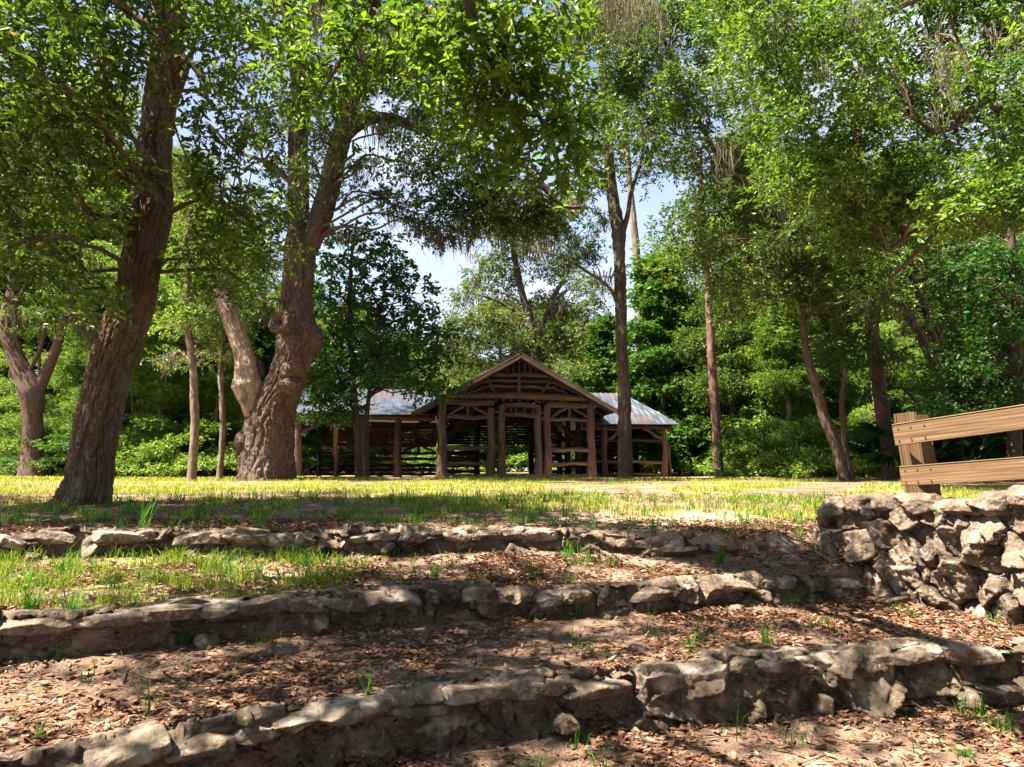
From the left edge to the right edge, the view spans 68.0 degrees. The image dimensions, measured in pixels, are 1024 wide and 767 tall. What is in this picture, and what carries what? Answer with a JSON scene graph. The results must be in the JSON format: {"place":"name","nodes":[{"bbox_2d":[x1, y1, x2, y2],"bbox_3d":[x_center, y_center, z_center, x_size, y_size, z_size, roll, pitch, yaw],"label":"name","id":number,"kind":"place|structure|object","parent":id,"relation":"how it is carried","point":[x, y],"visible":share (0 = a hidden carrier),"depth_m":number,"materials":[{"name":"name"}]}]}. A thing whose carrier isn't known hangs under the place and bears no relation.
{"place":"outdoors","nodes":[
{"label":"outdoors","id":0,"kind":"place"},
{"bbox_2d":[0,470,1023,766],"bbox_3d":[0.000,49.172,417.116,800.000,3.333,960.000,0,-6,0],"label":"ground","id":1,"kind":"structure","parent":0,"point":[92,642],"depth_m":5.30,"materials":[{"name":"soil"}]},
{"bbox_2d":[0,349,36,475],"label":"slender tree","id":2,"kind":"object","parent":1,"relation":"on","point":[2,362],"visible":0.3,"depth_m":32.61,"materials":[{"name":"green plant"}]},
{"bbox_2d":[0,263,45,435],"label":"slender tree","id":3,"kind":"object","parent":1,"relation":"on","point":[28,344],"visible":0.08,"depth_m":43.05,"materials":[{"name":"green plant"}]},
{"bbox_2d":[5,567,53,609],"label":"grass tuft","id":4,"kind":"object","parent":1,"relation":"on","point":[34,600],"visible":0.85,"depth_m":5.05,"materials":[{"name":"plant"}]},
{"bbox_2d":[0,262,61,437],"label":"slender tree","id":5,"kind":"object","parent":1,"relation":"on","point":[46,393],"visible":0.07,"depth_m":44.17,"materials":[{"name":"green plant"}]},
{"bbox_2d":[0,434,63,475],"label":"leafy bush","id":6,"kind":"object","parent":1,"relation":"on","point":[6,453],"visible":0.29,"depth_m":28.59,"materials":[{"name":"green plant"}]},
{"bbox_2d":[1,426,66,474],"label":"leafy bush","id":7,"kind":"object","parent":1,"relation":"on","point":[47,432],"visible":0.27,"depth_m":27.07,"materials":[{"name":"green plant"}]},
{"bbox_2d":[0,304,75,454],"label":"slender tree","id":8,"kind":"object","parent":1,"relation":"on","point":[28,350],"visible":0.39,"depth_m":27.85,"materials":[{"name":"green plant"}]},
{"bbox_2d":[22,308,77,427],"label":"slender tree","id":9,"kind":"object","parent":1,"relation":"on","point":[57,399],"visible":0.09,"depth_m":34.40,"materials":[{"name":"green plant"}]},
{"bbox_2d":[0,129,112,424],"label":"broadleaf tree","id":10,"kind":"object","parent":1,"relation":"on","point":[3,371],"visible":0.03,"depth_m":45.26,"materials":[{"name":"green plant"}]},
{"bbox_2d":[35,255,105,428],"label":"slender tree","id":11,"kind":"object","parent":1,"relation":"on","point":[44,356],"visible":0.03,"depth_m":40.47,"materials":[{"name":"green plant"}]},
{"bbox_2d":[50,582,94,610],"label":"grass tuft","id":12,"kind":"object","parent":1,"relation":"on","point":[68,606],"visible":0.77,"depth_m":4.93,"materials":[{"name":"plant"}]},
{"bbox_2d":[0,47,146,476],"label":"multi stem oak","id":13,"kind":"object","parent":1,"relation":"on","point":[30,386],"visible":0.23,"depth_m":27.19,"materials":[{"name":"green plant"}]},
{"bbox_2d":[6,273,144,471],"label":"cedar tree","id":14,"kind":"object","parent":1,"relation":"on","point":[71,372],"visible":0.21,"depth_m":30.42,"materials":[{"name":"green plant"}]},
{"bbox_2d":[25,429,126,472],"bbox_3d":[-15.386,2.522,26.863,2.748,1.854,2.960,-2,-7,13],"label":"leafy bush","id":15,"kind":"object","parent":1,"relation":"on","point":[57,446],"visible":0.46,"depth_m":26.30,"materials":[{"name":"green plant"}]},
{"bbox_2d":[59,347,138,457],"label":"cedar tree","id":16,"kind":"object","parent":1,"relation":"on","point":[79,386],"visible":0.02,"depth_m":29.77,"materials":[{"name":"green plant"}]},
{"bbox_2d":[0,71,198,429],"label":"broadleaf tree","id":17,"kind":"object","parent":1,"relation":"on","point":[48,342],"visible":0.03,"depth_m":49.37,"materials":[{"name":"green plant"}]},
{"bbox_2d":[57,256,171,474],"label":"cedar tree","id":18,"kind":"object","parent":1,"relation":"on","point":[113,274],"depth_m":33.40,"materials":[{"name":"green plant"}]},
{"bbox_2d":[68,238,177,473],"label":"slender tree","id":19,"kind":"object","parent":1,"relation":"on","point":[105,244],"visible":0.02,"depth_m":37.15,"materials":[{"name":"green plant"}]},
{"bbox_2d":[98,143,185,473],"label":"pine tree","id":20,"kind":"object","parent":1,"relation":"on","point":[127,202],"visible":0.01,"depth_m":54.84,"materials":[{"name":"green plant"}]},
{"bbox_2d":[119,363,167,475],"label":"slender tree","id":21,"kind":"object","parent":1,"relation":"on","point":[124,416],"visible":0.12,"depth_m":30.18,"materials":[{"name":"green plant"}]},
{"bbox_2d":[130,671,177,714],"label":"grass tuft","id":22,"kind":"object","parent":1,"relation":"on","point":[148,711],"visible":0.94,"depth_m":3.90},
{"bbox_2d":[0,0,316,505],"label":"leaning oak","id":23,"kind":"object","parent":1,"relation":"on","point":[125,320],"visible":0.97,"depth_m":10.33,"materials":[{"name":"brown plant"}]},
{"bbox_2d":[115,413,214,476],"bbox_3d":[-12.768,2.236,26.805,5.006,2.459,4.632,3,-7,-28],"label":"leafy bush","id":24,"kind":"object","parent":1,"relation":"on","point":[139,459],"visible":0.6,"depth_m":26.59,"materials":[{"name":"green plant"}]},
{"bbox_2d":[116,318,214,476],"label":"cedar tree","id":25,"kind":"object","parent":1,"relation":"on","point":[165,391],"visible":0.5,"depth_m":28.76,"materials":[{"name":"green plant"}]},
{"bbox_2d":[124,275,213,474],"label":"cedar tree","id":26,"kind":"object","parent":1,"relation":"on","point":[159,308],"visible":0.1,"depth_m":32.77,"materials":[{"name":"green plant"}]},
{"bbox_2d":[135,287,208,467],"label":"slender tree","id":27,"kind":"object","parent":1,"relation":"on","point":[171,410],"visible":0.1,"depth_m":31.31,"materials":[{"name":"green plant"}]},
{"bbox_2d":[114,140,243,277],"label":"pine tree","id":28,"kind":"object","parent":1,"relation":"on","point":[179,180],"visible":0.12,"depth_m":40.64,"materials":[{"name":"green plant"}]},
{"bbox_2d":[173,619,198,645],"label":"grass tuft","id":29,"kind":"object","parent":1,"relation":"on","point":[184,639],"visible":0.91,"depth_m":5.12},
{"bbox_2d":[140,192,233,480],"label":"slender tree","id":30,"kind":"object","parent":1,"relation":"on","point":[185,315],"visible":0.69,"depth_m":21.73,"materials":[{"name":"green plant"}]},
{"bbox_2d":[150,417,239,477],"bbox_3d":[-10.671,2.374,27.413,4.308,2.287,4.656,3,-7,-22],"label":"leafy bush","id":31,"kind":"object","parent":1,"relation":"on","point":[182,459],"visible":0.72,"depth_m":26.30,"materials":[{"name":"green plant"}]},
{"bbox_2d":[171,436,236,476],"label":"leafy bush","id":32,"kind":"object","parent":1,"relation":"on","point":[226,471],"visible":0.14,"depth_m":29.59,"materials":[{"name":"green plant"}]},
{"bbox_2d":[149,254,260,474],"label":"cedar tree","id":33,"kind":"object","parent":1,"relation":"on","point":[241,286],"visible":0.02,"depth_m":35.65,"materials":[{"name":"green plant"}]},
{"bbox_2d":[157,307,258,476],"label":"cedar tree","id":34,"kind":"object","parent":1,"relation":"on","point":[208,387],"visible":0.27,"depth_m":29.67,"materials":[{"name":"green plant"}]},
{"bbox_2d":[175,305,258,452],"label":"slender tree","id":35,"kind":"object","parent":1,"relation":"on","point":[211,405],"visible":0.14,"depth_m":30.25,"materials":[{"name":"green plant"}]},
{"bbox_2d":[168,197,273,479],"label":"cedar tree","id":36,"kind":"object","parent":1,"relation":"on","point":[222,437],"visible":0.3,"depth_m":22.66,"materials":[{"name":"green plant"}]},
{"bbox_2d":[197,218,276,474],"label":"slender tree","id":37,"kind":"object","parent":1,"relation":"on","point":[268,364],"visible":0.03,"depth_m":40.14,"materials":[{"name":"green plant"}]},
{"bbox_2d":[209,234,282,473],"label":"broadleaf tree","id":38,"kind":"object","parent":1,"relation":"on","point":[266,288],"visible":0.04,"depth_m":52.35,"materials":[{"name":"green plant"}]},
{"bbox_2d":[231,303,303,451],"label":"conical tree","id":39,"kind":"object","parent":1,"relation":"on","point":[266,344],"visible":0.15,"depth_m":39.95,"materials":[{"name":"green plant"}]},
{"bbox_2d":[274,319,348,474],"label":"cedar tree","id":40,"kind":"object","parent":1,"relation":"on","point":[304,465],"visible":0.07,"depth_m":37.79,"materials":[{"name":"green plant"}]},
{"bbox_2d":[264,274,364,388],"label":"broadleaf tree","id":41,"kind":"object","parent":1,"relation":"on","point":[273,293],"visible":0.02,"depth_m":46.51,"materials":[{"name":"green plant"}]},
{"bbox_2d":[35,0,598,480],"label":"burled oak","id":42,"kind":"object","parent":1,"relation":"on","point":[269,402],"visible":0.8,"depth_m":21.57,"materials":[{"name":"green plant"}]},
{"bbox_2d":[294,427,343,473],"bbox_3d":[-8.068,2.553,28.736,3.708,2.125,3.368,5,-8,-39],"label":"palmetto","id":43,"kind":"object","parent":1,"relation":"on","point":[310,440],"visible":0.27,"depth_m":28.21,"materials":[{"name":"green plant"}]},
{"bbox_2d":[302,447,378,474],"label":"leafy bush","id":44,"kind":"object","parent":1,"relation":"on","point":[326,456],"visible":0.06,"depth_m":41.96,"materials":[{"name":"green plant"}]},
{"bbox_2d":[310,294,416,472],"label":"broadleaf tree","id":45,"kind":"object","parent":1,"relation":"on","point":[361,314],"visible":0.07,"depth_m":47.73,"materials":[{"name":"green plant"}]},
{"bbox_2d":[0,523,746,561],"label":"stone step","id":46,"kind":"object","parent":1,"relation":"on","point":[58,541],"visible":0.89,"depth_m":7.68,"materials":[{"name":"stone"}]},
{"bbox_2d":[296,218,468,477],"bbox_3d":[-4.245,-1.183,24.532,5.784,8.665,3.702,0,-6,0],"label":"dark layered tree","id":47,"kind":"object","parent":1,"relation":"on","point":[338,416],"visible":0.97,"depth_m":24.27,"materials":[{"name":"green plant"}]},
{"bbox_2d":[379,327,437,455],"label":"broadleaf tree","id":48,"kind":"object","parent":1,"relation":"on","point":[404,339],"visible":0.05,"depth_m":54.35,"materials":[{"name":"green plant"}]},
{"bbox_2d":[327,429,496,473],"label":"leafy bush","id":49,"kind":"object","parent":1,"relation":"on","point":[387,450],"visible":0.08,"depth_m":48.66,"materials":[{"name":"green plant"}]},
{"bbox_2d":[370,432,465,473],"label":"leafy bush","id":50,"kind":"object","parent":1,"relation":"on","point":[403,462],"visible":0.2,"depth_m":39.58,"materials":[{"name":"green plant"}]},
{"bbox_2d":[384,345,460,472],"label":"cedar tree","id":51,"kind":"object","parent":1,"relation":"on","point":[421,448],"visible":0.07,"depth_m":47.61,"materials":[{"name":"green plant"}]},
{"bbox_2d":[240,0,627,214],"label":"overhanging oak","id":52,"kind":"object","parent":1,"relation":"on","point":[460,18],"visible":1,"depth_m":6.95,"materials":[{"name":"green plant"}]},
{"bbox_2d":[0,570,875,664],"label":"stone step","id":53,"kind":"object","parent":1,"relation":"on","point":[316,610],"visible":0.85,"depth_m":5.78,"materials":[{"name":"stone"}]},
{"bbox_2d":[294,352,679,477],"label":"log pavilion","id":54,"kind":"structure","parent":1,"relation":"on","point":[545,395],"depth_m":28.61,"materials":[{"name":"log wood"},{"name":"wood boards"},{"name":"metal"}]},
{"bbox_2d":[439,296,567,467],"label":"broadleaf tree","id":55,"kind":"object","parent":1,"relation":"on","point":[545,356],"visible":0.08,"depth_m":55.66,"materials":[{"name":"green plant"}]},
{"bbox_2d":[0,472,1021,764],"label":"grass","id":56,"kind":"structure","parent":1,"relation":"on","point":[470,486],"depth_m":10.61,"materials":[{"name":"plant"}]},
{"bbox_2d":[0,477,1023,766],"bbox_3d":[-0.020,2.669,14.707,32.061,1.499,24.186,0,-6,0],"label":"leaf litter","id":57,"kind":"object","parent":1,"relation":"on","point":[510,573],"visible":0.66,"depth_m":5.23,"materials":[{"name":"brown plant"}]},
{"bbox_2d":[0,636,1023,766],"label":"stone step","id":58,"kind":"object","parent":1,"relation":"on","point":[719,685],"visible":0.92,"depth_m":4.65,"materials":[{"name":"stone"}]},
{"bbox_2d":[0,481,1023,766],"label":"weeds","id":59,"kind":"object","parent":1,"relation":"on","point":[454,497],"visible":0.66,"depth_m":8.51,"materials":[{"name":"plant"}]},
{"bbox_2d":[0,513,1023,766],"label":"twigs","id":60,"kind":"object","parent":1,"relation":"on","point":[428,637],"visible":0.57,"depth_m":5.09,"materials":[{"name":"wood"}]},
{"bbox_2d":[416,202,616,463],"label":"mossy oak","id":61,"kind":"object","parent":1,"relation":"on","point":[533,336],"visible":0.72,"depth_m":41.97,"materials":[{"name":"green plant"}]},
{"bbox_2d":[461,445,574,473],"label":"leafy bush","id":62,"kind":"object","parent":1,"relation":"on","point":[515,460],"visible":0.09,"depth_m":52.06,"materials":[{"name":"green plant"}]},
{"bbox_2d":[493,298,589,453],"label":"broadleaf tree","id":63,"kind":"object","parent":1,"relation":"on","point":[548,324],"visible":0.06,"depth_m":58.98,"materials":[{"name":"green plant"}]},
{"bbox_2d":[519,0,671,478],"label":"slender tree","id":64,"kind":"object","parent":1,"relation":"on","point":[618,224],"visible":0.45,"depth_m":25.45,"materials":[{"name":"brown plant"}]},
{"bbox_2d":[554,311,645,472],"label":"conical tree","id":65,"kind":"object","parent":1,"relation":"on","point":[599,348],"visible":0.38,"depth_m":39.67,"materials":[{"name":"green plant"}]},
{"bbox_2d":[596,34,658,472],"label":"pine tree","id":66,"kind":"object","parent":1,"relation":"on","point":[634,229],"visible":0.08,"depth_m":45.19,"materials":[{"name":"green plant"}]},
{"bbox_2d":[574,247,739,471],"bbox_3d":[6.761,-0.968,35.115,7.603,10.972,6.693,4,-8,-31],"label":"conical tree","id":67,"kind":"object","parent":1,"relation":"on","point":[658,305],"visible":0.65,"depth_m":34.32,"materials":[{"name":"green plant"}]},
{"bbox_2d":[630,230,736,475],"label":"slender tree","id":68,"kind":"object","parent":1,"relation":"on","point":[650,238],"visible":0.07,"depth_m":37.17,"materials":[{"name":"green plant"}]},
{"bbox_2d":[653,430,732,475],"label":"leafy bush","id":69,"kind":"object","parent":1,"relation":"on","point":[676,468],"visible":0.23,"depth_m":33.02,"materials":[{"name":"green plant"}]},
{"bbox_2d":[665,151,744,477],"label":"pine tree","id":70,"kind":"object","parent":1,"relation":"on","point":[713,393],"visible":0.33,"depth_m":27.19,"materials":[{"name":"green plant"}]},
{"bbox_2d":[664,213,760,437],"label":"slender tree","id":71,"kind":"object","parent":1,"relation":"on","point":[697,362],"visible":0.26,"depth_m":33.35,"materials":[{"name":"green plant"}]},
{"bbox_2d":[521,0,937,480],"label":"shaded oak","id":72,"kind":"object","parent":1,"relation":"on","point":[671,112],"visible":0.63,"depth_m":20.93,"materials":[{"name":"green plant"}]},
{"bbox_2d":[680,122,784,475],"bbox_3d":[11.152,-4.108,36.938,6.129,17.623,6.314,-1,-7,9],"label":"pine tree","id":73,"kind":"object","parent":1,"relation":"on","point":[741,145],"visible":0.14,"depth_m":36.50,"materials":[{"name":"green plant"}]},
{"bbox_2d":[669,275,824,475],"bbox_3d":[9.464,-0.274,33.444,6.263,9.072,6.794,3,-7,-27],"label":"broadleaf tree","id":74,"kind":"object","parent":1,"relation":"on","point":[727,376],"visible":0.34,"depth_m":32.20,"materials":[{"name":"green plant"}]},
{"bbox_2d":[703,423,797,477],"bbox_3d":[8.416,2.447,26.953,3.286,2.059,3.052,-1,-7,9],"label":"leafy bush","id":75,"kind":"object","parent":1,"relation":"on","point":[759,441],"visible":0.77,"depth_m":26.35,"materials":[{"name":"green plant"}]},
{"bbox_2d":[680,396,825,476],"bbox_3d":[10.385,2.249,30.988,5.962,3.453,6.444,5,-8,-36],"label":"leafy bush","id":76,"kind":"object","parent":1,"relation":"on","point":[759,411],"visible":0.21,"depth_m":30.66,"materials":[{"name":"green plant"}]},
{"bbox_2d":[705,206,817,476],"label":"slender tree","id":77,"kind":"object","parent":1,"relation":"on","point":[747,355],"visible":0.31,"depth_m":30.98,"materials":[{"name":"green plant"}]},
{"bbox_2d":[715,160,829,475],"bbox_3d":[11.612,-2.979,33.298,5.028,14.458,5.180,-3,-7,24],"label":"pine tree","id":78,"kind":"object","parent":1,"relation":"on","point":[768,273],"visible":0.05,"depth_m":33.73,"materials":[{"name":"green plant"}]},
{"bbox_2d":[714,416,835,478],"bbox_3d":[9.369,2.264,26.452,4.030,2.334,4.355,6,-9,-41],"label":"leafy bush","id":79,"kind":"object","parent":1,"relation":"on","point":[798,468],"visible":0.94,"depth_m":25.58,"materials":[{"name":"green plant"}]},
{"bbox_2d":[696,219,863,418],"bbox_3d":[14.373,-2.493,42.226,11.429,15.728,12.691,1,-7,-6],"label":"broadleaf tree","id":80,"kind":"object","parent":1,"relation":"on","point":[825,329],"visible":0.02,"depth_m":39.30,"materials":[{"name":"green plant"}]},
{"bbox_2d":[723,298,853,476],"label":"cedar tree","id":81,"kind":"object","parent":1,"relation":"on","point":[785,329],"visible":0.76,"depth_m":29.80,"materials":[{"name":"green plant"}]},
{"bbox_2d":[760,280,847,474],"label":"slender tree","id":82,"kind":"object","parent":1,"relation":"on","point":[821,358],"visible":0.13,"depth_m":33.81,"materials":[{"name":"green plant"}]},
{"bbox_2d":[767,426,877,477],"bbox_3d":[10.976,2.470,27.386,3.634,2.104,3.927,3,-7,-25],"label":"leafy bush","id":83,"kind":"object","parent":1,"relation":"on","point":[816,432],"visible":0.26,"depth_m":27.07,"materials":[{"name":"green plant"}]},
{"bbox_2d":[733,205,915,473],"bbox_3d":[15.551,-2.048,38.757,10.492,14.010,9.672,5,-8,-38],"label":"broadleaf tree","id":84,"kind":"object","parent":1,"relation":"on","point":[835,406],"visible":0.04,"depth_m":35.98,"materials":[{"name":"green plant"}]},
{"bbox_2d":[680,0,1023,279],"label":"spreading oak","id":85,"kind":"object","parent":1,"relation":"on","point":[998,195],"visible":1,"depth_m":14.27,"materials":[{"name":"green leaf"},{"name":"brown bark"}]},
{"bbox_2d":[809,328,900,480],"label":"thin oak","id":86,"kind":"object","parent":1,"relation":"on","point":[840,356],"visible":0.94,"depth_m":21.82,"materials":[{"name":"green plant"}]},
{"bbox_2d":[812,424,898,477],"bbox_3d":[12.510,2.438,26.917,3.034,2.047,3.267,4,-8,-32],"label":"leafy bush","id":87,"kind":"object","parent":1,"relation":"on","point":[823,444],"visible":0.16,"depth_m":26.94,"materials":[{"name":"green plant"}]},
{"bbox_2d":[829,316,905,473],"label":"cedar tree","id":88,"kind":"object","parent":1,"relation":"on","point":[890,376],"visible":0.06,"depth_m":29.94,"materials":[{"name":"green plant"}]},
{"bbox_2d":[838,320,910,476],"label":"slender tree","id":89,"kind":"object","parent":1,"relation":"on","point":[867,416],"visible":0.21,"depth_m":28.23,"materials":[{"name":"green plant"}]},
{"bbox_2d":[805,116,949,479],"bbox_3d":[11.078,-2.987,23.261,4.393,12.220,3.108,0,-6,0],"label":"tree","id":90,"kind":"object","parent":1,"relation":"on","point":[878,365],"visible":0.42,"depth_m":22.97,"materials":[{"name":"green plant"}]},
{"bbox_2d":[854,461,936,477],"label":"leafy bush","id":91,"kind":"object","parent":1,"relation":"on","point":[873,466],"visible":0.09,"depth_m":25.71,"materials":[{"name":"green plant"}]},
{"bbox_2d":[848,142,948,406],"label":"pine tree","id":92,"kind":"object","parent":1,"relation":"on","point":[903,276],"depth_m":35.41,"materials":[{"name":"green plant"}]},
{"bbox_2d":[837,282,984,421],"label":"broadleaf tree","id":93,"kind":"object","parent":1,"relation":"on","point":[911,336],"depth_m":39.80,"materials":[{"name":"green plant"}]},
{"bbox_2d":[892,348,941,411],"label":"cedar tree","id":94,"kind":"object","parent":1,"relation":"on","point":[903,378],"visible":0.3,"depth_m":28.93,"materials":[{"name":"green plant"}]},
{"bbox_2d":[813,485,1023,624],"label":"stone wall","id":95,"kind":"structure","parent":1,"relation":"on","point":[937,551],"depth_m":6.49,"materials":[{"name":"stone"}]},
{"bbox_2d":[892,404,1023,496],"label":"wooden rail fence","id":96,"kind":"object","parent":95,"relation":"on","point":[915,437],"visible":0.91,"depth_m":6.75,"materials":[{"name":"brown wood"}]},
{"bbox_2d":[847,398,1005,463],"bbox_3d":[12.319,1.604,22.801,4.893,2.671,4.375,-5,-8,36],"label":"palmetto","id":97,"kind":"object","parent":1,"relation":"on","point":[866,433],"visible":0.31,"depth_m":22.64,"materials":[{"name":"green plant"}]},
{"bbox_2d":[855,393,1023,468],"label":"palmetto","id":98,"kind":"object","parent":1,"relation":"on","point":[991,448],"visible":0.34,"depth_m":21.26,"materials":[{"name":"green plant"}]},
{"bbox_2d":[883,227,1023,462],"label":"leaning tree","id":99,"kind":"object","parent":1,"relation":"on","point":[922,340],"visible":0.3,"depth_m":24.28,"materials":[{"name":"green plant"}]},
{"bbox_2d":[889,206,1023,421],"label":"broadleaf tree","id":100,"kind":"object","parent":1,"relation":"on","point":[937,327],"visible":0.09,"depth_m":34.72,"materials":[{"name":"green plant"}]},
{"bbox_2d":[903,228,1023,481],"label":"dark broadleaf tree","id":101,"kind":"object","parent":1,"relation":"on","point":[995,303],"visible":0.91,"depth_m":19.19,"materials":[{"name":"green plant"}]},
{"bbox_2d":[920,143,1023,388],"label":"broadleaf tree","id":102,"kind":"object","parent":1,"relation":"on","point":[972,168],"visible":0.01,"depth_m":42.91,"materials":[{"name":"green plant"}]},
{"bbox_2d":[933,396,1023,462],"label":"palmetto","id":103,"kind":"object","parent":1,"relation":"on","point":[942,456],"visible":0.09,"depth_m":21.40,"materials":[{"name":"green plant"}]},
{"bbox_2d":[0,0,1023,469],"label":"sky","id":104,"kind":"structure","parent":0,"point":[446,273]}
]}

